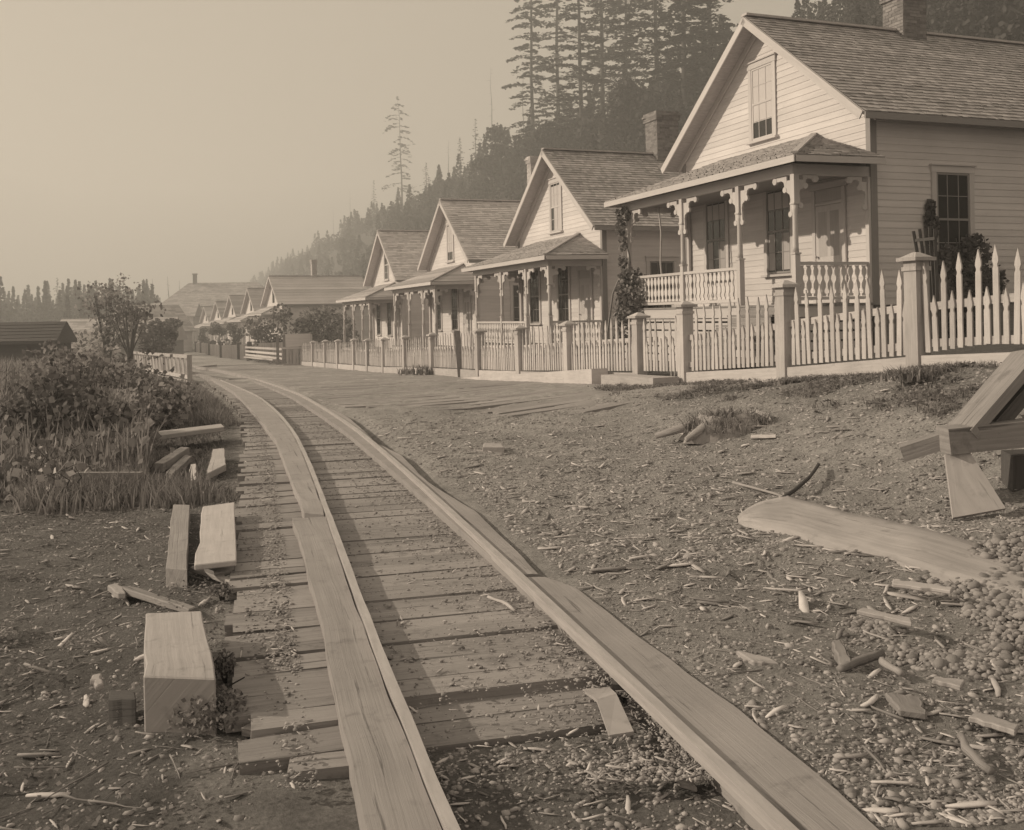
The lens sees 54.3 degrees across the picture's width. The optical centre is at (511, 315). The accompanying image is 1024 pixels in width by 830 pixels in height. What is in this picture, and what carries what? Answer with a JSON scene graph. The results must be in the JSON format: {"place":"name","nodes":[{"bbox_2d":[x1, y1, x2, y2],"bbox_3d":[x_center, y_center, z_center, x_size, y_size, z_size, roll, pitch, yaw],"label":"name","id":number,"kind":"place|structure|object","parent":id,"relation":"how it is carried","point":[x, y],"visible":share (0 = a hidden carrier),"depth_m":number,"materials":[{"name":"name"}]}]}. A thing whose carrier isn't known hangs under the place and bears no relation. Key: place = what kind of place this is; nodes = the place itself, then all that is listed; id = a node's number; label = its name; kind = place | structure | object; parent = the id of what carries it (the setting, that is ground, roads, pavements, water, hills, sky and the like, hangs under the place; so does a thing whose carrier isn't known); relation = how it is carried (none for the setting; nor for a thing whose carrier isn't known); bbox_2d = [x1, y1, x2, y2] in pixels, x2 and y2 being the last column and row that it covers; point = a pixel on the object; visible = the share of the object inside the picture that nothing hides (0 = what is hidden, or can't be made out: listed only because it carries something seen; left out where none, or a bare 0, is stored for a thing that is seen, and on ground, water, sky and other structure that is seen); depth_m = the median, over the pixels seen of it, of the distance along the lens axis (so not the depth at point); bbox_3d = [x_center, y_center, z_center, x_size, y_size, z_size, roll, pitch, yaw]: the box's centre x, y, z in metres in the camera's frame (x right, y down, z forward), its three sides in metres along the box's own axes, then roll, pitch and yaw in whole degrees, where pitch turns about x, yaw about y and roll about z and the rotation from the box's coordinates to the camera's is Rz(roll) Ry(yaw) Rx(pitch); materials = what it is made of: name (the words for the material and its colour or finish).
{"place":"outdoors","nodes":[
{"label":"outdoors","id":0,"kind":"place"},
{"bbox_2d":[2,380,247,516],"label":"grass","id":1,"kind":"structure","parent":0,"point":[156,488],"depth_m":9.49,"materials":[{"name":"plant"}]},
{"bbox_2d":[158,424,223,439],"bbox_3d":[-4.381,1.568,13.526,0.954,0.150,0.647,-1,0,-14],"label":"plank","id":2,"kind":"object","parent":1,"relation":"on","point":[181,432],"visible":0.82,"depth_m":13.29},
{"bbox_2d":[0,462,254,829],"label":"gravel","id":3,"kind":"structure","parent":0,"point":[237,818],"depth_m":4.78,"materials":[{"name":"gravel"}]},
{"bbox_2d":[0,0,842,308],"label":"sky","id":4,"kind":"structure","parent":0,"point":[214,140],"materials":[{"name":"beige"}]},
{"bbox_2d":[180,364,719,416],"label":"plank road","id":5,"kind":"structure","parent":0,"point":[520,408],"depth_m":20.22,"materials":[{"name":"wood"}]},
{"bbox_2d":[0,0,1023,829],"bbox_3d":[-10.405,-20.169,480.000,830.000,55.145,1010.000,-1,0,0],"label":"ground","id":6,"kind":"structure","parent":0,"point":[328,804],"depth_m":5.42,"materials":[{"name":"soil"}]},
{"bbox_2d":[0,321,76,364],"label":"shed","id":7,"kind":"structure","parent":6,"relation":"on","point":[16,338],"depth_m":50.91,"materials":[{"name":"wood"}]},
{"bbox_2d":[11,460,91,514],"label":"leafy plant","id":8,"kind":"object","parent":6,"relation":"on","point":[46,470],"visible":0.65,"depth_m":9.48,"materials":[{"name":"brown plant"}]},
{"bbox_2d":[0,366,108,449],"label":"bramble","id":9,"kind":"object","parent":6,"relation":"on","point":[64,391],"visible":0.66,"depth_m":12.83,"materials":[{"name":"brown plant"}]},
{"bbox_2d":[11,339,133,398],"bbox_3d":[-7.506,1.354,17.074,1.946,1.933,1.440,-1,0,-31],"label":"bramble","id":10,"kind":"object","parent":6,"relation":"on","point":[61,354],"visible":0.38,"depth_m":16.90,"materials":[{"name":"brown plant"}]},
{"bbox_2d":[0,276,160,321],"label":"wood","id":11,"kind":"object","parent":6,"relation":"on","point":[38,310],"visible":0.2,"depth_m":238.38,"materials":[{"name":"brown plant"}]},
{"bbox_2d":[0,354,204,500],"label":"dry stalks","id":12,"kind":"object","parent":6,"relation":"on","point":[70,421],"visible":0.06,"depth_m":11.92,"materials":[{"name":"brown plant"}]},
{"bbox_2d":[54,386,154,440],"bbox_3d":[-5.250,1.567,13.165,1.124,1.313,1.121,-1,0,21],"label":"bramble","id":13,"kind":"object","parent":6,"relation":"on","point":[113,409],"visible":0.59,"depth_m":13.02,"materials":[{"name":"brown plant"}]},
{"bbox_2d":[0,355,217,508],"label":"weeds","id":14,"kind":"object","parent":6,"relation":"on","point":[23,460],"visible":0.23,"depth_m":11.48,"materials":[{"name":"plant"}]},
{"bbox_2d":[75,472,143,493],"bbox_3d":[-3.990,1.702,9.887,0.692,0.304,0.067,-1,0,6],"label":"edge board","id":15,"kind":"object","parent":6,"relation":"on","point":[77,475],"visible":0.14,"depth_m":9.86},
{"bbox_2d":[71,273,152,363],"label":"hazy tree","id":16,"kind":"object","parent":6,"relation":"on","point":[107,339],"visible":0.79,"depth_m":61.71,"materials":[{"name":"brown plant"}]},
{"bbox_2d":[58,347,174,402],"bbox_3d":[-7.518,1.468,19.027,2.055,1.752,2.168,-1,0,0],"label":"bramble","id":17,"kind":"object","parent":6,"relation":"on","point":[93,363],"visible":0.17,"depth_m":18.99,"materials":[{"name":"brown plant"}]},
{"bbox_2d":[0,475,238,828],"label":"twigs","id":18,"kind":"object","parent":6,"relation":"on","point":[95,769],"visible":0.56,"depth_m":4.91,"materials":[{"name":"wood"}]},
{"bbox_2d":[108,690,136,726],"bbox_3d":[-1.616,1.650,4.144,0.251,0.191,0.079,-1,0,38],"label":"block","id":19,"kind":"object","parent":6,"relation":"on","point":[123,702],"depth_m":4.10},
{"bbox_2d":[61,317,187,358],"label":"barn","id":20,"kind":"structure","parent":6,"relation":"on","point":[79,324],"depth_m":119.27,"materials":[{"name":"brown wood"}]},
{"bbox_2d":[0,479,252,829],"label":"litter","id":21,"kind":"object","parent":6,"relation":"on","point":[86,702],"visible":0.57,"depth_m":5.09,"materials":[{"name":"brown wood"}]},
{"bbox_2d":[97,294,165,362],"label":"forked tree","id":22,"kind":"object","parent":6,"relation":"on","point":[129,350],"visible":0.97,"depth_m":50.05,"materials":[{"name":"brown plant"}]},
{"bbox_2d":[0,481,267,829],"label":"ground cover","id":23,"kind":"object","parent":6,"relation":"on","point":[127,790],"visible":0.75,"depth_m":4.74,"materials":[{"name":"brown plant"}]},
{"bbox_2d":[113,303,201,348],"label":"house","id":24,"kind":"structure","parent":6,"relation":"on","point":[192,312],"depth_m":209.13,"materials":[{"name":"white paint"}]},
{"bbox_2d":[137,318,178,359],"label":"shrub","id":25,"kind":"object","parent":6,"relation":"on","point":[158,328],"visible":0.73,"depth_m":74.32,"materials":[{"name":"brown plant"}]},
{"bbox_2d":[121,586,195,611],"bbox_3d":[-2.089,1.673,5.888,0.090,0.135,1.115,-1,0,-41],"label":"plank","id":26,"kind":"object","parent":6,"relation":"on","point":[145,595],"visible":0.82,"depth_m":5.83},
{"bbox_2d":[121,305,195,350],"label":"house","id":27,"kind":"structure","parent":6,"relation":"on","point":[177,311],"depth_m":151.40,"materials":[{"name":"white paint"}]},
{"bbox_2d":[115,374,202,430],"bbox_3d":[-5.617,1.611,15.997,1.248,1.305,1.415,-1,0,0],"label":"bramble","id":28,"kind":"object","parent":6,"relation":"on","point":[170,397],"visible":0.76,"depth_m":15.74,"materials":[{"name":"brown plant"}]},
{"bbox_2d":[133,351,191,381],"bbox_3d":[-15.308,2.528,43.003,0.217,2.212,20.168,-1,0,-26],"label":"slat railing","id":29,"kind":"object","parent":6,"relation":"on","point":[186,370],"visible":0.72,"depth_m":38.95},
{"bbox_2d":[166,504,189,587],"bbox_3d":[-2.474,1.668,7.416,0.148,0.223,2.821,-1,0,-18],"label":"plank","id":30,"kind":"object","parent":6,"relation":"on","point":[177,558],"visible":0.9,"depth_m":6.80,"materials":[{"name":"wood"}]},
{"bbox_2d":[143,611,216,734],"bbox_3d":[-1.490,1.599,4.442,0.272,0.340,1.189,-1,0,-20],"label":"timber block","id":31,"kind":"object","parent":6,"relation":"on","point":[178,663],"depth_m":4.03,"materials":[{"name":"wood"}]},
{"bbox_2d":[166,677,248,736],"bbox_3d":[-1.205,1.570,3.984,0.341,0.179,0.351,-1,0,0],"label":"leafy plant","id":32,"kind":"object","parent":6,"relation":"on","point":[221,703],"visible":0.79,"depth_m":3.92,"materials":[{"name":"brown plant"}]},
{"bbox_2d":[162,273,263,309],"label":"hall","id":33,"kind":"structure","parent":6,"relation":"on","point":[205,294],"depth_m":251.84,"materials":[{"name":"white paint"}]},
{"bbox_2d":[194,502,236,569],"bbox_3d":[-2.076,1.520,7.032,0.253,0.063,1.947,-1,0,-16],"label":"plank","id":34,"kind":"object","parent":6,"relation":"on","point":[216,547],"visible":1,"depth_m":6.74,"materials":[{"name":"wood"}]},
{"bbox_2d":[207,448,225,479],"bbox_3d":[-3.245,1.610,11.005,0.190,0.149,1.617,-1,0,-16],"label":"board","id":35,"kind":"object","parent":6,"relation":"on","point":[217,465],"visible":0.97,"depth_m":10.64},
{"bbox_2d":[214,648,237,683],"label":"leafy plant","id":36,"kind":"object","parent":6,"relation":"on","point":[224,672],"visible":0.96,"depth_m":4.48,"materials":[{"name":"brown plant"}]},
{"bbox_2d":[214,295,244,344],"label":"cottage","id":37,"kind":"structure","parent":6,"relation":"on","point":[233,307],"depth_m":140.33,"materials":[{"name":"white paint"}]},
{"bbox_2d":[194,341,298,362],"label":"board fence","id":38,"kind":"object","parent":6,"relation":"on","point":[221,350],"visible":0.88,"depth_m":89.80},
{"bbox_2d":[227,288,265,345],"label":"cottage","id":39,"kind":"structure","parent":6,"relation":"on","point":[252,299],"depth_m":119.33,"materials":[{"name":"white paint"}]},
{"bbox_2d":[244,302,299,354],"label":"garden shrub","id":40,"kind":"object","parent":6,"relation":"on","point":[278,317],"visible":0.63,"depth_m":77.00,"materials":[{"name":"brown plant"}]},
{"bbox_2d":[271,332,311,365],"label":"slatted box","id":41,"kind":"object","parent":6,"relation":"on","point":[292,341],"visible":0.59,"depth_m":56.47,"materials":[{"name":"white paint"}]},
{"bbox_2d":[288,316,324,355],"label":"lot bush","id":42,"kind":"object","parent":6,"relation":"on","point":[299,324],"visible":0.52,"depth_m":76.93,"materials":[{"name":"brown plant"}]},
{"bbox_2d":[244,260,372,354],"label":"cottage","id":43,"kind":"structure","parent":6,"relation":"on","point":[296,294],"depth_m":101.35,"materials":[{"name":"white paint"}]},
{"bbox_2d":[286,751,348,781],"bbox_3d":[-0.675,1.601,3.545,0.236,0.055,0.137,-1,0,-6],"label":"deck board","id":44,"kind":"object","parent":6,"relation":"on","point":[329,765],"visible":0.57,"depth_m":3.50,"materials":[{"name":"brown wood"}]},
{"bbox_2d":[299,304,346,357],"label":"lot bush","id":45,"kind":"object","parent":6,"relation":"on","point":[321,317],"visible":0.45,"depth_m":78.88,"materials":[{"name":"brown plant"}]},
{"bbox_2d":[316,338,372,370],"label":"picket fence","id":46,"kind":"object","parent":6,"relation":"on","point":[344,356],"visible":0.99,"depth_m":45.19,"materials":[{"name":"wood"}]},
{"bbox_2d":[336,230,428,353],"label":"cottage","id":47,"kind":"structure","parent":6,"relation":"on","point":[395,257],"depth_m":55.87,"materials":[{"name":"white paint"}]},
{"bbox_2d":[382,96,419,211],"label":"conifer","id":48,"kind":"object","parent":6,"relation":"on","point":[400,165],"visible":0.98,"depth_m":386.85,"materials":[{"name":"brown plant"}]},
{"bbox_2d":[368,332,457,376],"bbox_3d":[-3.647,1.446,35.014,0.352,1.826,12.009,-1,0,-21],"label":"picket fence","id":49,"kind":"object","parent":6,"relation":"on","point":[385,356],"visible":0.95,"depth_m":34.17,"materials":[{"name":"wood"}]},
{"bbox_2d":[204,380,643,774],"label":"plank deck","id":50,"kind":"structure","parent":6,"relation":"on","point":[313,688],"depth_m":5.01,"materials":[{"name":"wood"}]},
{"bbox_2d":[214,398,715,788],"bbox_3d":[-2.765,1.658,12.250,1.665,0.137,19.135,-1,0,-16],"label":"deck grit","id":51,"kind":"object","parent":50,"relation":"on","point":[636,764],"visible":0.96,"depth_m":4.40,"materials":[{"name":"gravel"}]},
{"bbox_2d":[238,398,713,788],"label":"deck litter","id":52,"kind":"object","parent":50,"relation":"on","point":[597,777],"visible":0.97,"depth_m":4.13,"materials":[{"name":"brown wood"}]},
{"bbox_2d":[192,365,878,829],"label":"tramway","id":53,"kind":"object","parent":50,"relation":"on","point":[764,779],"visible":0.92,"depth_m":3.97,"materials":[{"name":"wood"}]},
{"bbox_2d":[583,687,633,737],"bbox_3d":[0.379,1.526,3.892,0.113,0.047,0.475,-1,0,-8],"label":"shingle","id":54,"kind":"object","parent":50,"relation":"on","point":[614,717],"visible":1,"depth_m":3.82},
{"bbox_2d":[384,156,538,358],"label":"cottage","id":55,"kind":"structure","parent":6,"relation":"on","point":[462,233],"depth_m":44.52,"materials":[{"name":"white paint"}]},
{"bbox_2d":[241,14,730,286],"bbox_3d":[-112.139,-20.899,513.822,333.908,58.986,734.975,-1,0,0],"label":"forest","id":56,"kind":"object","parent":6,"relation":"on","point":[479,185],"visible":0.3,"depth_m":287.05,"materials":[{"name":"brown plant"}]},
{"bbox_2d":[472,123,524,192],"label":"broad tree","id":57,"kind":"object","parent":6,"relation":"on","point":[493,164],"visible":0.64,"depth_m":236.90,"materials":[{"name":"brown plant"}]},
{"bbox_2d":[502,0,558,158],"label":"conifer","id":58,"kind":"object","parent":6,"relation":"on","point":[533,37],"visible":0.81,"depth_m":219.95,"materials":[{"name":"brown plant"}]},
{"bbox_2d":[462,368,607,383],"bbox_3d":[0.247,1.480,23.949,0.360,0.782,8.450,-1,0,-21],"label":"kerb box","id":59,"kind":"object","parent":6,"relation":"on","point":[587,376],"visible":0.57,"depth_m":21.48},
{"bbox_2d":[520,122,576,173],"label":"broad tree","id":60,"kind":"object","parent":6,"relation":"on","point":[550,139],"visible":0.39,"depth_m":197.23,"materials":[{"name":"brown plant"}]},
{"bbox_2d":[460,312,650,377],"bbox_3d":[0.497,0.944,24.215,0.357,1.936,11.149,-1,0,-21],"label":"picket fence","id":61,"kind":"object","parent":6,"relation":"on","point":[568,355],"visible":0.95,"depth_m":22.80,"materials":[{"name":"wood"}]},
{"bbox_2d":[527,0,586,135],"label":"conifer","id":62,"kind":"object","parent":6,"relation":"on","point":[556,46],"visible":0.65,"depth_m":226.40,"materials":[{"name":"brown plant"}]},
{"bbox_2d":[461,110,681,370],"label":"cottage","id":63,"kind":"structure","parent":6,"relation":"on","point":[561,262],"depth_m":33.35,"materials":[{"name":"white paint"}]},
{"bbox_2d":[529,270,541,324],"bbox_3d":[0.800,-0.746,36.313,0.110,2.160,1.210,-1,0,-21],"label":"window","id":64,"kind":"structure","parent":63,"relation":"in","point":[535,281],"depth_m":36.28,"materials":[{"name":"glass"}]},
{"bbox_2d":[547,177,562,234],"bbox_3d":[1.475,-3.800,34.400,0.110,1.920,1.150,-1,0,-21],"label":"window","id":65,"kind":"structure","parent":63,"relation":"in","point":[555,188],"depth_m":34.43,"materials":[{"name":"paint"}]},
{"bbox_2d":[555,266,570,324],"bbox_3d":[1.726,-0.765,33.905,0.110,2.160,1.210,-1,0,-21],"label":"window","id":66,"kind":"structure","parent":63,"relation":"in","point":[563,291],"depth_m":33.92,"materials":[{"name":"glass"}]},
{"bbox_2d":[576,266,592,340],"bbox_3d":[2.346,-0.327,32.263,0.100,2.560,1.200,-1,0,-21],"label":"door","id":67,"kind":"structure","parent":63,"relation":"in","point":[585,288],"depth_m":32.25,"materials":[{"name":"paint"}]},
{"bbox_2d":[645,256,678,322],"bbox_3d":[4.802,-0.826,31.793,1.210,2.160,0.110,-1,0,-21],"label":"window","id":68,"kind":"structure","parent":63,"relation":"in","point":[669,263],"depth_m":31.84,"materials":[{"name":"paint"}]},
{"bbox_2d":[538,0,625,135],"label":"conifer","id":69,"kind":"object","parent":6,"relation":"on","point":[586,78],"visible":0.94,"depth_m":187.11,"materials":[{"name":"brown plant"}]},
{"bbox_2d":[437,733,741,829],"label":"twig litter","id":70,"kind":"object","parent":6,"relation":"on","point":[661,785],"visible":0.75,"depth_m":3.35,"materials":[{"name":"brown wood"}]},
{"bbox_2d":[427,743,754,829],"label":"soil grit","id":71,"kind":"object","parent":6,"relation":"on","point":[618,825],"visible":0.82,"depth_m":3.33,"materials":[{"name":"soil"}]},
{"bbox_2d":[570,0,635,113],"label":"conifer","id":72,"kind":"object","parent":6,"relation":"on","point":[599,6],"visible":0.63,"depth_m":196.26,"materials":[{"name":"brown plant"}]},
{"bbox_2d":[593,0,661,96],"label":"conifer","id":73,"kind":"object","parent":6,"relation":"on","point":[630,72],"visible":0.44,"depth_m":201.12,"materials":[{"name":"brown plant"}]},
{"bbox_2d":[601,76,663,151],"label":"broad tree","id":74,"kind":"object","parent":6,"relation":"on","point":[625,92],"visible":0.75,"depth_m":159.06,"materials":[{"name":"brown plant"}]},
{"bbox_2d":[601,374,678,386],"bbox_3d":[2.323,1.280,18.347,0.520,0.396,2.040,-1,0,-21],"label":"doorstep","id":75,"kind":"object","parent":6,"relation":"on","point":[627,379],"visible":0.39,"depth_m":18.00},
{"bbox_2d":[605,0,702,102],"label":"conifer","id":76,"kind":"object","parent":6,"relation":"on","point":[660,45],"visible":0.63,"depth_m":172.29,"materials":[{"name":"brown plant"}]},
{"bbox_2d":[646,0,725,111],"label":"conifer","id":77,"kind":"object","parent":6,"relation":"on","point":[679,50],"visible":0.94,"depth_m":156.05,"materials":[{"name":"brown plant"}]},
{"bbox_2d":[363,367,1023,826],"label":"wood litter","id":78,"kind":"object","parent":6,"relation":"on","point":[979,747],"visible":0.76,"depth_m":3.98,"materials":[{"name":"wood"}]},
{"bbox_2d":[369,367,1023,617],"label":"street chips","id":79,"kind":"object","parent":6,"relation":"on","point":[803,604],"visible":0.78,"depth_m":6.93,"materials":[{"name":"brown wood"}]},
{"bbox_2d":[672,0,738,77],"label":"conifer","id":80,"kind":"object","parent":6,"relation":"on","point":[714,39],"visible":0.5,"depth_m":163.25,"materials":[{"name":"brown plant"}]},
{"bbox_2d":[654,405,786,443],"bbox_3d":[2.450,1.182,11.184,1.311,0.424,1.146,-1,0,-35],"label":"grass tuft","id":81,"kind":"object","parent":6,"relation":"on","point":[712,425],"visible":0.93,"depth_m":10.97,"materials":[{"name":"brown plant"}]},
{"bbox_2d":[588,359,1023,417],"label":"bank grass","id":82,"kind":"structure","parent":6,"relation":"on","point":[833,379],"depth_m":11.69,"materials":[{"name":"plant"}]},
{"bbox_2d":[604,0,1023,376],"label":"cottage","id":83,"kind":"structure","parent":6,"relation":"on","point":[809,155],"depth_m":21.36,"materials":[{"name":"white paint"}]},
{"bbox_2d":[607,206,661,351],"bbox_3d":[3.149,-0.834,25.295,1.177,4.002,1.436,-1,0,-41],"label":"climbing rose","id":84,"kind":"object","parent":83,"relation":"attached to","point":[627,281],"visible":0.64,"depth_m":25.24,"materials":[{"name":"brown plant"}]},
{"bbox_2d":[703,200,730,281],"bbox_3d":[5.102,-1.952,25.066,0.110,2.160,1.210,-1,0,-21],"label":"window","id":85,"kind":"structure","parent":83,"relation":"in","point":[715,215],"depth_m":25.08,"materials":[{"name":"glass"}]},
{"bbox_2d":[745,52,778,144],"bbox_3d":[5.775,-5.006,23.151,0.110,1.920,1.150,-1,0,-21],"label":"window","id":86,"kind":"structure","parent":83,"relation":"in","point":[762,113],"depth_m":23.15,"materials":[{"name":"paint"}]},
{"bbox_2d":[761,189,792,277],"bbox_3d":[6.028,-1.971,22.658,0.110,2.160,1.210,-1,0,-21],"label":"window","id":87,"kind":"structure","parent":83,"relation":"in","point":[777,225],"depth_m":22.72,"materials":[{"name":"glass"}]},
{"bbox_2d":[809,178,847,303],"bbox_3d":[6.651,-1.533,21.020,0.100,2.560,1.200,-1,0,-21],"label":"door","id":88,"kind":"structure","parent":83,"relation":"in","point":[829,231],"depth_m":20.99,"materials":[{"name":"paint"}]},
{"bbox_2d":[929,163,976,268],"bbox_3d":[9.104,-2.032,20.546,1.210,2.160,0.110,-1,0,-21],"label":"window","id":89,"kind":"structure","parent":83,"relation":"in","point":[952,185],"depth_m":20.58,"materials":[{"name":"glass"}]},
{"bbox_2d":[654,0,1023,132],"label":"forest","id":90,"kind":"object","parent":6,"relation":"on","point":[866,12],"visible":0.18,"depth_m":99.17,"materials":[{"name":"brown plant"}]},
{"bbox_2d":[672,244,1023,384],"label":"picket fence","id":91,"kind":"object","parent":6,"relation":"on","point":[915,343],"visible":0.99,"depth_m":13.34,"materials":[{"name":"wood"}]},
{"bbox_2d":[643,316,677,370],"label":"picket gate","id":92,"kind":"structure","parent":91,"relation":"attached to","point":[662,364],"depth_m":18.35,"materials":[{"name":"wood"}]},
{"bbox_2d":[836,649,885,672],"bbox_3d":[1.470,1.457,4.212,0.294,0.039,0.049,-1,0,-36],"label":"stick","id":93,"kind":"object","parent":6,"relation":"on","point":[860,660],"visible":0.96,"depth_m":4.21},
{"bbox_2d":[737,496,1023,592],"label":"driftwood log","id":94,"kind":"object","parent":6,"relation":"on","point":[942,556],"visible":0.89,"depth_m":6.29,"materials":[{"name":"wood"}]},
{"bbox_2d":[885,692,926,719],"bbox_3d":[1.488,1.471,3.763,0.122,0.033,0.191,-1,0,9],"label":"bark slab","id":95,"kind":"object","parent":6,"relation":"on","point":[907,706],"depth_m":3.74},
{"bbox_2d":[880,364,944,381],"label":"grass tuft","id":96,"kind":"object","parent":6,"relation":"on","point":[909,376],"visible":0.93,"depth_m":10.83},
{"bbox_2d":[892,579,952,593],"bbox_3d":[2.103,1.394,5.136,0.310,0.025,0.103,-1,0,38],"label":"board","id":97,"kind":"object","parent":6,"relation":"on","point":[917,586],"visible":1,"depth_m":5.12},
{"bbox_2d":[912,226,940,338],"bbox_3d":[7.246,-0.471,17.442,0.144,2.148,0.550,-1,0,-21],"label":"stake fan","id":98,"kind":"object","parent":6,"relation":"on","point":[934,281],"visible":0.59,"depth_m":17.29},
{"bbox_2d":[842,535,1023,686],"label":"pebbles","id":99,"kind":"object","parent":6,"relation":"on","point":[993,622],"visible":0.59,"depth_m":4.62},
{"bbox_2d":[857,608,911,626],"bbox_3d":[1.746,1.404,4.654,0.072,0.025,0.281,-1,0,-41],"label":"board","id":100,"kind":"object","parent":99,"relation":"on","point":[880,615],"visible":1,"depth_m":4.64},
{"bbox_2d":[899,350,1023,519],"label":"trestle","id":101,"kind":"object","parent":6,"relation":"on","point":[983,419],"visible":0.95,"depth_m":7.22,"materials":[{"name":"wood"}]},
{"bbox_2d":[923,199,1009,337],"bbox_3d":[9.392,-0.838,20.329,2.002,3.110,0.868,-1,0,-21],"label":"window shrub","id":102,"kind":"object","parent":6,"relation":"on","point":[946,255],"visible":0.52,"depth_m":20.20,"materials":[{"name":"black plant"}]},
{"bbox_2d":[956,732,994,774],"bbox_3d":[1.536,1.459,3.334,0.050,0.034,0.276,-1,0,5],"label":"stick","id":103,"kind":"object","parent":6,"relation":"on","point":[968,750],"visible":1,"depth_m":3.30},
{"bbox_2d":[968,712,1018,735],"bbox_3d":[1.728,1.456,3.566,0.081,0.034,0.197,-1,0,-30],"label":"board","id":104,"kind":"object","parent":6,"relation":"on","point":[993,722],"visible":1,"depth_m":3.55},
{"bbox_2d":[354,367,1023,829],"bbox_3d":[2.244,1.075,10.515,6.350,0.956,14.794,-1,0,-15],"label":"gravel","id":105,"kind":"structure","parent":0,"point":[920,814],"depth_m":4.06,"materials":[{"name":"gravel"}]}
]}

